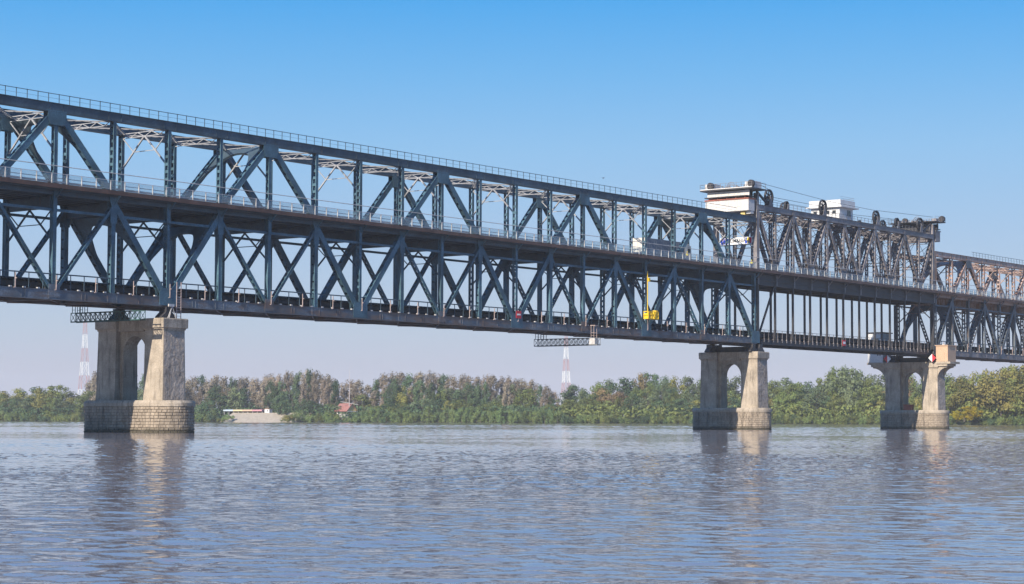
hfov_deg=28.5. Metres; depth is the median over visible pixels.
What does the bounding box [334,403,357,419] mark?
riverside house
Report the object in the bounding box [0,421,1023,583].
river
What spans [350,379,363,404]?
poplar tree
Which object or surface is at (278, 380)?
poplar tree
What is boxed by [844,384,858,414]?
broadleaf tree
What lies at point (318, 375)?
poplar tree
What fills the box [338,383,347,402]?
poplar tree
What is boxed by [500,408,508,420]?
willow shrub
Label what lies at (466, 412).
willow shrub
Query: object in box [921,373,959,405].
broadleaf tree
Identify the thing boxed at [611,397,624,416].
broadleaf tree
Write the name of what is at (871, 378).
broadleaf tree
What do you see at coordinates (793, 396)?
broadleaf tree
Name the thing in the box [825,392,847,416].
broadleaf tree
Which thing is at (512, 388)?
broadleaf tree
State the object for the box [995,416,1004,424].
bank shrub
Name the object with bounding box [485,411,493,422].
willow shrub
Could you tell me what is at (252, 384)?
poplar tree
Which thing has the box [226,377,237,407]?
poplar tree
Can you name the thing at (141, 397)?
broadleaf tree
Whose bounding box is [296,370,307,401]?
poplar tree
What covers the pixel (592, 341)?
maintenance gantry
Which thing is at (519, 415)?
willow shrub
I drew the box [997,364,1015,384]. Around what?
broadleaf tree
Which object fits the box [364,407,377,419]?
willow shrub
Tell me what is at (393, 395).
broadleaf tree
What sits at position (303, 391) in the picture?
poplar tree
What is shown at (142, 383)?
poplar tree
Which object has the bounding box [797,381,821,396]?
broadleaf tree
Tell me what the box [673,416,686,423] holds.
bank shrub
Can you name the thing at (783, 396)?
broadleaf tree
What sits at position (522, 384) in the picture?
poplar tree
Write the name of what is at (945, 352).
pier cabin
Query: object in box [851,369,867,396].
broadleaf tree
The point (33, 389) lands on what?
broadleaf tree
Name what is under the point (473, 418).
willow shrub
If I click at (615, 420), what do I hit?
bank shrub
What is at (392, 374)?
poplar tree
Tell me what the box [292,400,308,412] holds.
broadleaf tree
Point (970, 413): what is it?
yellow bush
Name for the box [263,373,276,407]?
poplar tree
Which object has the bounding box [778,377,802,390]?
broadleaf tree
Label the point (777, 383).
broadleaf tree
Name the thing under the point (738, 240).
border sign
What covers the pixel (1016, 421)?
willow shrub
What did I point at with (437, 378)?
poplar tree
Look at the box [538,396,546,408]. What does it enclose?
poplar tree
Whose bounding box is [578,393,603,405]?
broadleaf tree
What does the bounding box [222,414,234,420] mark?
bank shrub
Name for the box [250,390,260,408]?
poplar tree
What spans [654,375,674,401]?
broadleaf tree
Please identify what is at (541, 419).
willow shrub
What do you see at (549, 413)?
willow shrub
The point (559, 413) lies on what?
willow shrub
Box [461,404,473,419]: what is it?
willow shrub
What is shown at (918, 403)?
broadleaf tree
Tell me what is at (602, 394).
broadleaf tree
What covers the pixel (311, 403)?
broadleaf tree
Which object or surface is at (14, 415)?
bank shrub
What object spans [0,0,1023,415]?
sky
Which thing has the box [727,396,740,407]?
broadleaf tree
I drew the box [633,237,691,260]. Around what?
lorry
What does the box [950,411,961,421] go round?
yellow bush
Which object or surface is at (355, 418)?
willow shrub
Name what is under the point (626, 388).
broadleaf tree
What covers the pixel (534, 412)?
bank shrub
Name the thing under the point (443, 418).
willow shrub
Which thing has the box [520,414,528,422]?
willow shrub
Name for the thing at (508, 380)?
poplar tree
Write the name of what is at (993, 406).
broadleaf tree
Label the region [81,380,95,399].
poplar tree
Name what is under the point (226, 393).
poplar tree
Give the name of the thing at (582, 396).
broadleaf tree
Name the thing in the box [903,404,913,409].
steel box
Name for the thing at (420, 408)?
broadleaf tree
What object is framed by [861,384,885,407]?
broadleaf tree
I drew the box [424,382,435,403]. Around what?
poplar tree
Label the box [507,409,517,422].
willow shrub
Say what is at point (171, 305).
access ladder
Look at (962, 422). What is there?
bank ground
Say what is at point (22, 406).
broadleaf tree
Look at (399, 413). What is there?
willow shrub
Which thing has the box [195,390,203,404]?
poplar tree
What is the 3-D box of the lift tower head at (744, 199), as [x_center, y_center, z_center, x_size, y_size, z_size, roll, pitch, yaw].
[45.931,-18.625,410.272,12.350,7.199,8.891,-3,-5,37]
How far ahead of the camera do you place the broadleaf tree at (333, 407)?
1161.83 m
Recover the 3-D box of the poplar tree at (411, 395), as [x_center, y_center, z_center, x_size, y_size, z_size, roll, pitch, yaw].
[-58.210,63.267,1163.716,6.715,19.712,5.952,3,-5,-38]
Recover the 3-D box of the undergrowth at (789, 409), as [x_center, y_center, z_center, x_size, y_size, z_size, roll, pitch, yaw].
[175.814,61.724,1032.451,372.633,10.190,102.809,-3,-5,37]
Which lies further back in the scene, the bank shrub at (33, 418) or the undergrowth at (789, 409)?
the bank shrub at (33, 418)
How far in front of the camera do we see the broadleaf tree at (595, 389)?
1129.48 m
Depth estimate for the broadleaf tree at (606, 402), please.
1085.55 m
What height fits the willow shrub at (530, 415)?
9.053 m
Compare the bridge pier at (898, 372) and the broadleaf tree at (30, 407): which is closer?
the bridge pier at (898, 372)
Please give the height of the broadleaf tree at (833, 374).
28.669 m
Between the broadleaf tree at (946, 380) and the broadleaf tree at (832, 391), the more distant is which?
the broadleaf tree at (832, 391)
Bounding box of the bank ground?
[0,417,1022,424]
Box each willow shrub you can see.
[0,410,8,420]
[4,413,17,420]
[194,411,203,421]
[292,412,304,421]
[304,414,312,421]
[323,413,331,421]
[329,417,337,421]
[353,415,361,421]
[362,413,373,422]
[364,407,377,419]
[370,412,383,422]
[389,413,399,422]
[395,408,403,422]
[405,413,419,422]
[420,406,434,422]
[424,406,435,417]
[432,411,442,422]
[439,412,447,421]
[442,406,450,419]
[449,408,456,422]
[454,408,467,422]
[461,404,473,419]
[463,408,471,422]
[471,413,481,422]
[475,408,487,422]
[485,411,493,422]
[495,409,506,422]
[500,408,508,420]
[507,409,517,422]
[508,410,522,422]
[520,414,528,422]
[527,410,535,420]
[533,413,542,422]
[537,409,550,422]
[546,410,553,422]
[549,411,562,422]
[577,414,586,422]
[617,415,628,423]
[802,417,809,423]
[859,413,868,421]
[1012,416,1023,424]
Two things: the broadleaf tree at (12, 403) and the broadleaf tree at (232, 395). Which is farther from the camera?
the broadleaf tree at (12, 403)
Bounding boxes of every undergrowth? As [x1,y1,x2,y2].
[0,404,570,419]
[553,403,1023,421]
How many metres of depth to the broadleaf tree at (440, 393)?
1155.34 m
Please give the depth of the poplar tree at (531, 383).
1158.91 m
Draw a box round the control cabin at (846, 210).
[806,196,858,222]
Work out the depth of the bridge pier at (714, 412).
404.58 m
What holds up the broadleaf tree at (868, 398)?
on the bank ground
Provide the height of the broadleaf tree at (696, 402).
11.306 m
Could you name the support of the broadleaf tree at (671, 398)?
on the bank ground
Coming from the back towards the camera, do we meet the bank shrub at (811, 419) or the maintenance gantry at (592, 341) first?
the bank shrub at (811, 419)
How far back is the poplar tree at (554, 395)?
1149.25 m
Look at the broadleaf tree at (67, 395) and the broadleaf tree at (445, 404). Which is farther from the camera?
the broadleaf tree at (67, 395)
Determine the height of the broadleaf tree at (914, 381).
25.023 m
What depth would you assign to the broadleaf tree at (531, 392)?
1114.63 m
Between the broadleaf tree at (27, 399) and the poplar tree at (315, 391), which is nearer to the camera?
the poplar tree at (315, 391)
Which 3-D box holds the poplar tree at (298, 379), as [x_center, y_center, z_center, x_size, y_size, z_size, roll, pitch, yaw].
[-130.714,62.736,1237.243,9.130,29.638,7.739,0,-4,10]
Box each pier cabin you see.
[868,332,892,362]
[935,344,956,361]
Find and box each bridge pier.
[83,307,195,432]
[692,344,771,429]
[867,355,959,428]
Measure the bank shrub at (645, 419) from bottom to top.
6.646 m
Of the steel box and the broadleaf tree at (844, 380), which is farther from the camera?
the broadleaf tree at (844, 380)
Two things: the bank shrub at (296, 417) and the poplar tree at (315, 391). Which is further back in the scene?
the poplar tree at (315, 391)
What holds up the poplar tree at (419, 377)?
on the bank ground
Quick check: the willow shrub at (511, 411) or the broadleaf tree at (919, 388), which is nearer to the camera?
the broadleaf tree at (919, 388)
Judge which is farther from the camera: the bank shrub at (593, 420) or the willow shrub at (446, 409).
the willow shrub at (446, 409)
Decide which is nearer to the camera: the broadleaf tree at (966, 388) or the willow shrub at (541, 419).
the broadleaf tree at (966, 388)
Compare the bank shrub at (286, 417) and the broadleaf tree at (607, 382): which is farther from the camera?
the bank shrub at (286, 417)
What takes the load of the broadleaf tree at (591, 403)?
on the bank ground
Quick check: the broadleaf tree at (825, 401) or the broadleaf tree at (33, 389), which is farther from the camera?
the broadleaf tree at (33, 389)
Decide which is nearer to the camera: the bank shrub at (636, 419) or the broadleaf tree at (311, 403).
the bank shrub at (636, 419)
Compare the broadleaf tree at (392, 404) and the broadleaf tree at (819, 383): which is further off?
the broadleaf tree at (392, 404)
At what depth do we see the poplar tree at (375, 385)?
1197.61 m
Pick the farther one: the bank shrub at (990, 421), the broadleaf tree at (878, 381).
the broadleaf tree at (878, 381)
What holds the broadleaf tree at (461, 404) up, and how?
on the bank ground
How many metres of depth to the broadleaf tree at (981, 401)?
982.17 m
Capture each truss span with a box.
[0,84,761,344]
[895,251,1023,362]
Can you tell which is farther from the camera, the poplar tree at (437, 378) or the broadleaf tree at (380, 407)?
the poplar tree at (437, 378)
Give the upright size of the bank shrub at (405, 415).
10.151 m
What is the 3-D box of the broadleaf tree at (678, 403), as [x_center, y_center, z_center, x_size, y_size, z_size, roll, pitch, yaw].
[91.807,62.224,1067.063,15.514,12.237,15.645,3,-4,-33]
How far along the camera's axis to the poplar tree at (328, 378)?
1209.47 m
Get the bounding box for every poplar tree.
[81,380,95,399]
[90,381,95,400]
[91,370,96,382]
[137,374,143,393]
[185,382,195,402]
[187,375,201,405]
[191,374,205,403]
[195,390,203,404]
[202,377,215,401]
[204,384,214,409]
[212,375,222,401]
[215,376,229,406]
[224,387,233,404]
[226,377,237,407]
[233,377,247,406]
[239,376,253,406]
[247,379,256,402]
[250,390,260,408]
[253,378,262,408]
[256,383,268,408]
[261,374,267,407]
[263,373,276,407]
[270,373,283,403]
[275,381,289,412]
[282,371,292,398]
[289,371,295,404]
[293,370,302,402]
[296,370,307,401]
[298,380,307,406]
[302,368,312,405]
[307,376,318,403]
[310,370,323,404]
[320,374,332,404]
[320,377,329,404]
[327,377,338,404]
[330,379,341,418]
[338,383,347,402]
[345,379,354,402]
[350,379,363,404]
[350,387,359,406]
[360,384,371,410]
[369,378,380,405]
[369,390,377,405]
[373,372,391,404]
[379,384,387,405]
[388,370,399,394]
[393,372,407,393]
[401,373,415,396]
[406,386,414,403]
[413,371,426,407]
[424,370,436,395]
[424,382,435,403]
[433,372,440,393]
[436,373,449,398]
[443,374,457,393]
[457,373,466,391]
[462,375,473,393]
[472,377,482,397]
[481,373,491,401]
[481,381,491,404]
[486,374,499,403]
[496,376,505,401]
[502,383,511,405]
[504,375,511,404]
[509,378,521,402]
[514,377,528,403]
[524,380,539,405]
[535,384,543,405]
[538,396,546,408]
[541,385,552,405]
[547,390,559,404]
[548,396,555,407]
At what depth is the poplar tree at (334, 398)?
1176.61 m
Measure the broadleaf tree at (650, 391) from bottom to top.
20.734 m
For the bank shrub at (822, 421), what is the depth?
1019.72 m
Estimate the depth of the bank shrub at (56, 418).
1233.76 m
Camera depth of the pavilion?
1200.74 m
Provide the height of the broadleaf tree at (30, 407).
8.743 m
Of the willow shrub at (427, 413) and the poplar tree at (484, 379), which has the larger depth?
the poplar tree at (484, 379)
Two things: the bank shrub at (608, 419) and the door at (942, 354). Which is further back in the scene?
the bank shrub at (608, 419)
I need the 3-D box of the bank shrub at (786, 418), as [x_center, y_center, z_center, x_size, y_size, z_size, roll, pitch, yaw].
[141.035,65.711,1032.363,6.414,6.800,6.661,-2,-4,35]
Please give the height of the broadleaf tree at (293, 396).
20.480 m
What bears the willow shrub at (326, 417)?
on the bank ground
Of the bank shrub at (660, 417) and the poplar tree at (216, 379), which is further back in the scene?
the poplar tree at (216, 379)
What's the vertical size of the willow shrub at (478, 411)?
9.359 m
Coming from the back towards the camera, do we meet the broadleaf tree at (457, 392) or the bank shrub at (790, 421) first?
the broadleaf tree at (457, 392)
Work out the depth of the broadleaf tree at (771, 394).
1051.15 m
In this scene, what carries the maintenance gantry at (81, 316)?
hanging from the truss span at (84, 210)
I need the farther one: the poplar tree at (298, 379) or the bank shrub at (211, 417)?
the poplar tree at (298, 379)
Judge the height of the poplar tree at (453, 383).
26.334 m
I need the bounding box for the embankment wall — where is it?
[219,413,318,421]
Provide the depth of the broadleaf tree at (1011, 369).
984.08 m
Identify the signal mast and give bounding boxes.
[345,371,357,415]
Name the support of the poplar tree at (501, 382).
on the bank ground
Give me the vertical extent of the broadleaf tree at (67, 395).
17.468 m
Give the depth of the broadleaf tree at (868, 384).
1042.67 m
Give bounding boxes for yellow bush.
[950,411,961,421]
[959,406,982,421]
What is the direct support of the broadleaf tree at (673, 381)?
on the bank ground
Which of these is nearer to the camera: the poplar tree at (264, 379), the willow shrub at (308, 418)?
the willow shrub at (308, 418)
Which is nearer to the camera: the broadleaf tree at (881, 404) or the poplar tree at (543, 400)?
the broadleaf tree at (881, 404)
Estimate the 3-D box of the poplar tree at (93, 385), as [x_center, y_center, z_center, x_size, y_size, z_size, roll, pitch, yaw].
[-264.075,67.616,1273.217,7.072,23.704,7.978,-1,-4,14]
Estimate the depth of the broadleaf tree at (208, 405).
1204.79 m
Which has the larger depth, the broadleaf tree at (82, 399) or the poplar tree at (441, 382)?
the broadleaf tree at (82, 399)
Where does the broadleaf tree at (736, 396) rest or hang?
on the bank ground
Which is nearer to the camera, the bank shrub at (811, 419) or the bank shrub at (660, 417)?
the bank shrub at (811, 419)
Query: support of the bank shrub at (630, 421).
on the bank ground
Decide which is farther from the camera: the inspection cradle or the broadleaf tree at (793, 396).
the broadleaf tree at (793, 396)
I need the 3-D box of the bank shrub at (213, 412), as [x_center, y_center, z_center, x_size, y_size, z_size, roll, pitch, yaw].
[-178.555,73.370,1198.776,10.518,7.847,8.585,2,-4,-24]
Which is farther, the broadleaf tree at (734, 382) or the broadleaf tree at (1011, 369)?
the broadleaf tree at (734, 382)
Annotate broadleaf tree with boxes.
[0,391,22,405]
[0,397,14,411]
[0,397,18,414]
[10,387,34,400]
[13,401,29,412]
[17,386,53,404]
[21,405,43,415]
[23,397,39,405]
[28,388,56,413]
[41,397,60,414]
[44,385,68,403]
[50,400,72,415]
[55,404,83,415]
[63,391,88,404]
[63,397,75,407]
[73,390,95,414]
[137,388,142,399]
[198,400,217,414]
[200,384,232,413]
[224,386,244,408]
[235,388,258,408]
[263,379,279,412]
[284,384,300,412]
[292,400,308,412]
[300,400,325,415]
[324,405,341,414]
[353,394,378,411]
[368,404,389,417]
[379,402,400,416]
[381,376,407,406]
[395,385,411,404]
[401,404,422,417]
[407,398,435,414]
[412,379,435,406]
[423,399,444,412]
[434,387,450,403]
[440,401,454,416]
[442,388,466,407]
[447,382,478,408]
[449,399,468,411]
[468,383,489,407]
[478,400,502,416]
[487,394,502,404]
[506,384,522,407]
[512,387,537,408]
[558,384,589,404]
[559,399,580,416]
[577,388,590,405]
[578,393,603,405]
[586,387,613,404]
[586,400,605,415]
[587,381,610,396]
[591,400,618,417]
[597,378,620,395]
[599,391,631,417]
[606,377,643,397]
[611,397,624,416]
[621,392,639,414]
[628,386,642,404]
[632,372,649,399]
[635,382,659,405]
[636,371,661,399]
[636,394,659,412]
[647,400,671,415]
[649,380,669,406]
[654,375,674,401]
[662,387,678,404]
[665,392,682,411]
[667,375,687,397]
[672,398,698,416]
[678,375,699,401]
[679,389,694,406]
[687,382,700,404]
[689,400,699,411]
[727,376,740,398]
[727,377,736,404]
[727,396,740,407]
[728,394,739,399]
[768,379,785,390]
[768,383,777,404]
[768,390,776,412]
[772,392,793,415]
[773,383,796,410]
[777,391,804,414]
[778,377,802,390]
[790,382,806,408]
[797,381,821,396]
[799,387,829,416]
[816,371,831,396]
[818,395,834,416]
[819,366,863,406]
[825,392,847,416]
[826,374,859,406]
[827,366,837,384]
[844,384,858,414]
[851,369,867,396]
[851,387,874,414]
[857,377,877,403]
[860,374,884,390]
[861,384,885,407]
[866,400,884,416]
[874,375,885,399]
[908,377,916,398]
[908,386,918,403]
[908,393,918,409]
[909,374,920,391]
[914,392,921,409]
[915,379,921,397]
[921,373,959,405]
[945,376,980,421]
[945,377,952,396]
[945,381,960,414]
[958,374,1004,417]
[967,370,980,387]
[971,368,1021,415]
[971,389,991,414]
[973,369,996,387]
[982,402,1002,418]
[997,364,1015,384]
[1001,374,1023,418]
[1002,365,1023,384]
[1005,365,1023,410]
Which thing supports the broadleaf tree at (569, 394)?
on the bank ground
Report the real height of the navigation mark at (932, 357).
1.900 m
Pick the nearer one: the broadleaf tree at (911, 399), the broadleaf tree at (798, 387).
the broadleaf tree at (911, 399)
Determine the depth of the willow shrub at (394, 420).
1130.43 m
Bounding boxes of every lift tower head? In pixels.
[700,179,767,214]
[889,216,945,243]
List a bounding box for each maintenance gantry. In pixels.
[70,307,145,322]
[534,325,600,346]
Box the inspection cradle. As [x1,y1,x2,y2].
[643,271,658,319]
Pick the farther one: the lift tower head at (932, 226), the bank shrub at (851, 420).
the bank shrub at (851, 420)
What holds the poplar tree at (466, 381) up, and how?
on the bank ground
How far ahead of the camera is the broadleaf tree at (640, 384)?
1131.10 m
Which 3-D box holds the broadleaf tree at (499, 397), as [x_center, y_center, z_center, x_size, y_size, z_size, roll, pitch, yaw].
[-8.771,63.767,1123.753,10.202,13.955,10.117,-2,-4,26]
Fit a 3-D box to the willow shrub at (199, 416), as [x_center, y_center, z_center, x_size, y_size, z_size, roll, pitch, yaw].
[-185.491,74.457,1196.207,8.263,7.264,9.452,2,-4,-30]
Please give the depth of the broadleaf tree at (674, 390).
1097.45 m
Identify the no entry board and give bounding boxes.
[516,311,520,317]
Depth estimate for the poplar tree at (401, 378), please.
1198.40 m
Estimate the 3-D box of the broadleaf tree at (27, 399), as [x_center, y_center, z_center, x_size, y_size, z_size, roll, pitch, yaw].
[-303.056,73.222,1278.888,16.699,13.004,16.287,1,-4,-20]
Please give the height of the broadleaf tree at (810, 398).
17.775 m
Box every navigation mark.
[884,355,890,362]
[929,354,935,361]
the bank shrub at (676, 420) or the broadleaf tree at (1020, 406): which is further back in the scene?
the bank shrub at (676, 420)
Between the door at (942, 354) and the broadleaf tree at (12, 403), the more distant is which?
the broadleaf tree at (12, 403)
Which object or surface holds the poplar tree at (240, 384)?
on the bank ground
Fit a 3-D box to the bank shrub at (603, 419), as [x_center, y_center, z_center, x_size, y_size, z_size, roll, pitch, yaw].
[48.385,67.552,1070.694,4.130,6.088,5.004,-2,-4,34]
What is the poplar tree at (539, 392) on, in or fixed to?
on the bank ground
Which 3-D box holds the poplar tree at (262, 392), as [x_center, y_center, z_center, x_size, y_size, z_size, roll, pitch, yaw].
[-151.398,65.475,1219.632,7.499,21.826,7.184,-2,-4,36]
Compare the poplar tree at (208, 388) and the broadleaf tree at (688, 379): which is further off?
the poplar tree at (208, 388)
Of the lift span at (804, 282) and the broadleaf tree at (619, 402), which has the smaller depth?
the lift span at (804, 282)
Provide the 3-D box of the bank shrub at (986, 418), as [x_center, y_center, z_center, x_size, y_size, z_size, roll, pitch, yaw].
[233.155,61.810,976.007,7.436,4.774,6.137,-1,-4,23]
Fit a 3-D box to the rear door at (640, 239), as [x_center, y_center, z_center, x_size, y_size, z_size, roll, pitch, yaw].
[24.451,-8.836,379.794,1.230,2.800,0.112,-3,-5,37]
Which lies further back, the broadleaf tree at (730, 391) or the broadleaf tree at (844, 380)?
the broadleaf tree at (730, 391)
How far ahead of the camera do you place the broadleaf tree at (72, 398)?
1273.17 m
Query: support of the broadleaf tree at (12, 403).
on the bank ground
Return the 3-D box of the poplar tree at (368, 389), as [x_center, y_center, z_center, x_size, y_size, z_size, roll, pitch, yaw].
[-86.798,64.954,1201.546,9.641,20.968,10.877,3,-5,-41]
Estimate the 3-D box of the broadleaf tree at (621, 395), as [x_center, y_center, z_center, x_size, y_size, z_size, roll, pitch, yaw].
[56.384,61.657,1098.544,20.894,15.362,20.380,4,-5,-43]
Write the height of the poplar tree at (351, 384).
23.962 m
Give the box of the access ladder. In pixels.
[168,282,181,318]
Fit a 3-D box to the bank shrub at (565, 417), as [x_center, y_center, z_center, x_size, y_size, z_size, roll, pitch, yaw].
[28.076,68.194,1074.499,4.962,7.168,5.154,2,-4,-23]
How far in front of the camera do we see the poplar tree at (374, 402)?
1179.74 m
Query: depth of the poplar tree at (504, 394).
1119.98 m
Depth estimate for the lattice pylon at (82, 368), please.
1682.09 m
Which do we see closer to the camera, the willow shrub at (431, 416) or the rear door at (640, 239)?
the rear door at (640, 239)
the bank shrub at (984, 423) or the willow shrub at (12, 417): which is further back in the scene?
the willow shrub at (12, 417)
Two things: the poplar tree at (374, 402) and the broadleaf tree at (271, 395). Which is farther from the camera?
the broadleaf tree at (271, 395)
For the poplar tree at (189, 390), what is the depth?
1240.70 m
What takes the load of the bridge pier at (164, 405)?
in the river
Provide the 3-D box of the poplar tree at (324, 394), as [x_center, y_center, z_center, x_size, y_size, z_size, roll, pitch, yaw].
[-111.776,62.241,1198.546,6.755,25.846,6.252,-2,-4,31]
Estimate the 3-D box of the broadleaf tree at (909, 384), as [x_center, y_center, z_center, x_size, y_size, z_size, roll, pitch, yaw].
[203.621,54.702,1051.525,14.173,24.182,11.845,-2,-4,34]
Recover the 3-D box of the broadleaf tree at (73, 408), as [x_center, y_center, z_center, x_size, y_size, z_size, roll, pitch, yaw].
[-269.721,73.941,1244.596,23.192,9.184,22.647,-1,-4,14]
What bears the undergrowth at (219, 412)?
on the bank ground
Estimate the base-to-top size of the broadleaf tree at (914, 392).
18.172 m
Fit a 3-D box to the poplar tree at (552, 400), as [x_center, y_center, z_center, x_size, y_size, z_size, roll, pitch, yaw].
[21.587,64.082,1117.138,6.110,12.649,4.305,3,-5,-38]
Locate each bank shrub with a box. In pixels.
[6,412,20,420]
[23,412,33,420]
[29,413,37,420]
[50,414,58,420]
[58,414,69,420]
[70,412,83,420]
[203,409,218,419]
[203,415,213,421]
[206,413,219,421]
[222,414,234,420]
[282,415,292,419]
[288,411,300,420]
[315,413,323,421]
[328,413,339,418]
[378,412,391,422]
[402,408,416,421]
[429,405,441,421]
[528,411,538,422]
[560,415,568,422]
[563,418,574,422]
[586,414,596,422]
[600,414,605,422]
[604,415,612,422]
[610,417,619,422]
[622,418,633,423]
[633,418,644,423]
[638,415,650,423]
[649,414,656,423]
[655,412,663,423]
[656,419,665,423]
[664,415,674,423]
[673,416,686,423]
[780,415,789,423]
[789,415,797,423]
[793,416,801,423]
[808,414,818,423]
[815,419,826,423]
[826,414,833,423]
[844,414,858,423]
[866,416,874,423]
[980,420,989,424]
[984,415,997,421]
[988,419,997,424]
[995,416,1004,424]
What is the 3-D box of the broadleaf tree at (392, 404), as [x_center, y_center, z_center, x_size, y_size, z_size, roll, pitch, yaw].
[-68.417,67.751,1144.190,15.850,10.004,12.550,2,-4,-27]
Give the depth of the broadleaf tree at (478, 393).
1142.66 m
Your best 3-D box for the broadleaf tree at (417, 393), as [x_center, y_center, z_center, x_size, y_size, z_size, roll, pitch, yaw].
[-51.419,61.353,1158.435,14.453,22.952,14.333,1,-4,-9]
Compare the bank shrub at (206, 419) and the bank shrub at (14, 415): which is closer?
the bank shrub at (206, 419)
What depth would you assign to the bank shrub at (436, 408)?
1119.52 m
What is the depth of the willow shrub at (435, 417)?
1113.80 m
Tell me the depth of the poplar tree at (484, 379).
1153.14 m
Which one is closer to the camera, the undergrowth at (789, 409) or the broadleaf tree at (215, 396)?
the undergrowth at (789, 409)
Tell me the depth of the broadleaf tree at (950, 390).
989.32 m
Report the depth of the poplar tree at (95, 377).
1300.35 m
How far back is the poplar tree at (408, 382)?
1189.40 m
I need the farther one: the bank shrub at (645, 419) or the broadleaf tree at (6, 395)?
the broadleaf tree at (6, 395)
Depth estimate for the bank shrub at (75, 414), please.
1229.03 m
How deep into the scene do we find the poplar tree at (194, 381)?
1259.96 m
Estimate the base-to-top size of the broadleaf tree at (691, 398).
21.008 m
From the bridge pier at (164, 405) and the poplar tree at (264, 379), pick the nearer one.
the bridge pier at (164, 405)
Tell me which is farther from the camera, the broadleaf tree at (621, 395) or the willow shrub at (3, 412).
the willow shrub at (3, 412)
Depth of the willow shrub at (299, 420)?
1164.52 m
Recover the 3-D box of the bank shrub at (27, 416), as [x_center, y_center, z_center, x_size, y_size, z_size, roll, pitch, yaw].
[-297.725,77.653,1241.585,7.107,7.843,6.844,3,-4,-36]
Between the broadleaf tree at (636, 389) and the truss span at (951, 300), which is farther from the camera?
the broadleaf tree at (636, 389)
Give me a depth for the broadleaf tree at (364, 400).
1181.28 m
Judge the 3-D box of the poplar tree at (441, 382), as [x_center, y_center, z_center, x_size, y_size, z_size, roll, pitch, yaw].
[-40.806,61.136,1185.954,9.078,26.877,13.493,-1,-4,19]
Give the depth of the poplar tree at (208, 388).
1229.01 m
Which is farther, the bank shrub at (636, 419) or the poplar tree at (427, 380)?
the poplar tree at (427, 380)
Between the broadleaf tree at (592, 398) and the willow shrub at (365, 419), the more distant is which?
the willow shrub at (365, 419)
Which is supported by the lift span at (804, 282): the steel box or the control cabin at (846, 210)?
the control cabin at (846, 210)
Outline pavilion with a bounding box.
[223,409,264,414]
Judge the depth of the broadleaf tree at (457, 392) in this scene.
1142.63 m
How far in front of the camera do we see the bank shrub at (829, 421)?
1018.61 m
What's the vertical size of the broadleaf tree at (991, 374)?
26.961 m
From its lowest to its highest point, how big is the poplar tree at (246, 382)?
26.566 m
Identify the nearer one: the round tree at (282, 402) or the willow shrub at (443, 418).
the willow shrub at (443, 418)
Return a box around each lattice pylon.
[77,323,89,398]
[560,336,569,403]
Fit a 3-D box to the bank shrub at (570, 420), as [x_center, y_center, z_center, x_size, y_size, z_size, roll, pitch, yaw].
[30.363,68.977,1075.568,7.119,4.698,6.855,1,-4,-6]
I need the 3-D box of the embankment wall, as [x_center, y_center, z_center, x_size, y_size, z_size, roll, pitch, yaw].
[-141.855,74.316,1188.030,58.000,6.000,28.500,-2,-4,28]
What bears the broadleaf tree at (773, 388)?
on the bank ground
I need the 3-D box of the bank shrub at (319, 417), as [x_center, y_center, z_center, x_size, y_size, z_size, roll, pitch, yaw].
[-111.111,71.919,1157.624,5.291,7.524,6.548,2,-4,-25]
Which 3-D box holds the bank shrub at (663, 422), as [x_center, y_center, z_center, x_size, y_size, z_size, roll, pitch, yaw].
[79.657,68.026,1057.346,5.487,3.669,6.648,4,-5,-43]
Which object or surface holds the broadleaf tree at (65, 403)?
on the bank ground
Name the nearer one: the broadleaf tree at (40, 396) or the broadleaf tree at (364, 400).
the broadleaf tree at (364, 400)
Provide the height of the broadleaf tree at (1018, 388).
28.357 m
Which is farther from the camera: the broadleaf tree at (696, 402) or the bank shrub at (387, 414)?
the bank shrub at (387, 414)
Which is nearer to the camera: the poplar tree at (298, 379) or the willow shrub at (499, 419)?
the willow shrub at (499, 419)
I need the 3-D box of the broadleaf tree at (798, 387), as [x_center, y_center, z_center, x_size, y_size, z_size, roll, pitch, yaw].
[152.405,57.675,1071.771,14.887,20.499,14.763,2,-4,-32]
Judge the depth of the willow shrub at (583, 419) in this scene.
1072.04 m
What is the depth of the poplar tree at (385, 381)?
1198.66 m
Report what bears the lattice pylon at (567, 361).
on the bank ground
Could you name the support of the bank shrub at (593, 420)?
on the bank ground
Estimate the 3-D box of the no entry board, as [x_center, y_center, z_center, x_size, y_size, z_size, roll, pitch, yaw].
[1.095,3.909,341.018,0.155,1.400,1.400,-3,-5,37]
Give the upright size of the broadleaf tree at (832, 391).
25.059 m
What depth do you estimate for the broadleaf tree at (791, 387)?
1060.57 m
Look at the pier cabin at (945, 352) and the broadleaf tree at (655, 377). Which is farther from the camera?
the broadleaf tree at (655, 377)
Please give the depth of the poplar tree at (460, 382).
1167.87 m
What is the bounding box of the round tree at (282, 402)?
[271,391,290,414]
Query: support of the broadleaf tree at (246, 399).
on the bank ground
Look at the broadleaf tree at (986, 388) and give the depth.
970.37 m
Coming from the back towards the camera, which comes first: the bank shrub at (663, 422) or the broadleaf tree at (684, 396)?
the broadleaf tree at (684, 396)
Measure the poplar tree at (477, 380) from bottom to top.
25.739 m
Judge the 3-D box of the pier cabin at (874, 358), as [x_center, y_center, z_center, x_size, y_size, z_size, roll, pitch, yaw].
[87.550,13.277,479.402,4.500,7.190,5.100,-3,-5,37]
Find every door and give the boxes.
[633,238,638,252]
[639,238,641,252]
[940,352,944,360]
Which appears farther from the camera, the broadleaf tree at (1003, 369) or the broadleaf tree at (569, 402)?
the broadleaf tree at (569, 402)
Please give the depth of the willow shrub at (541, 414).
1078.97 m
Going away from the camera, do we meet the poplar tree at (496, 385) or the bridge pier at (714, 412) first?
the bridge pier at (714, 412)
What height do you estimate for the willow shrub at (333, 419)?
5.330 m
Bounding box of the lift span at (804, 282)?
[713,183,939,354]
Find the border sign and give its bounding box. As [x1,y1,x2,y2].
[716,224,752,244]

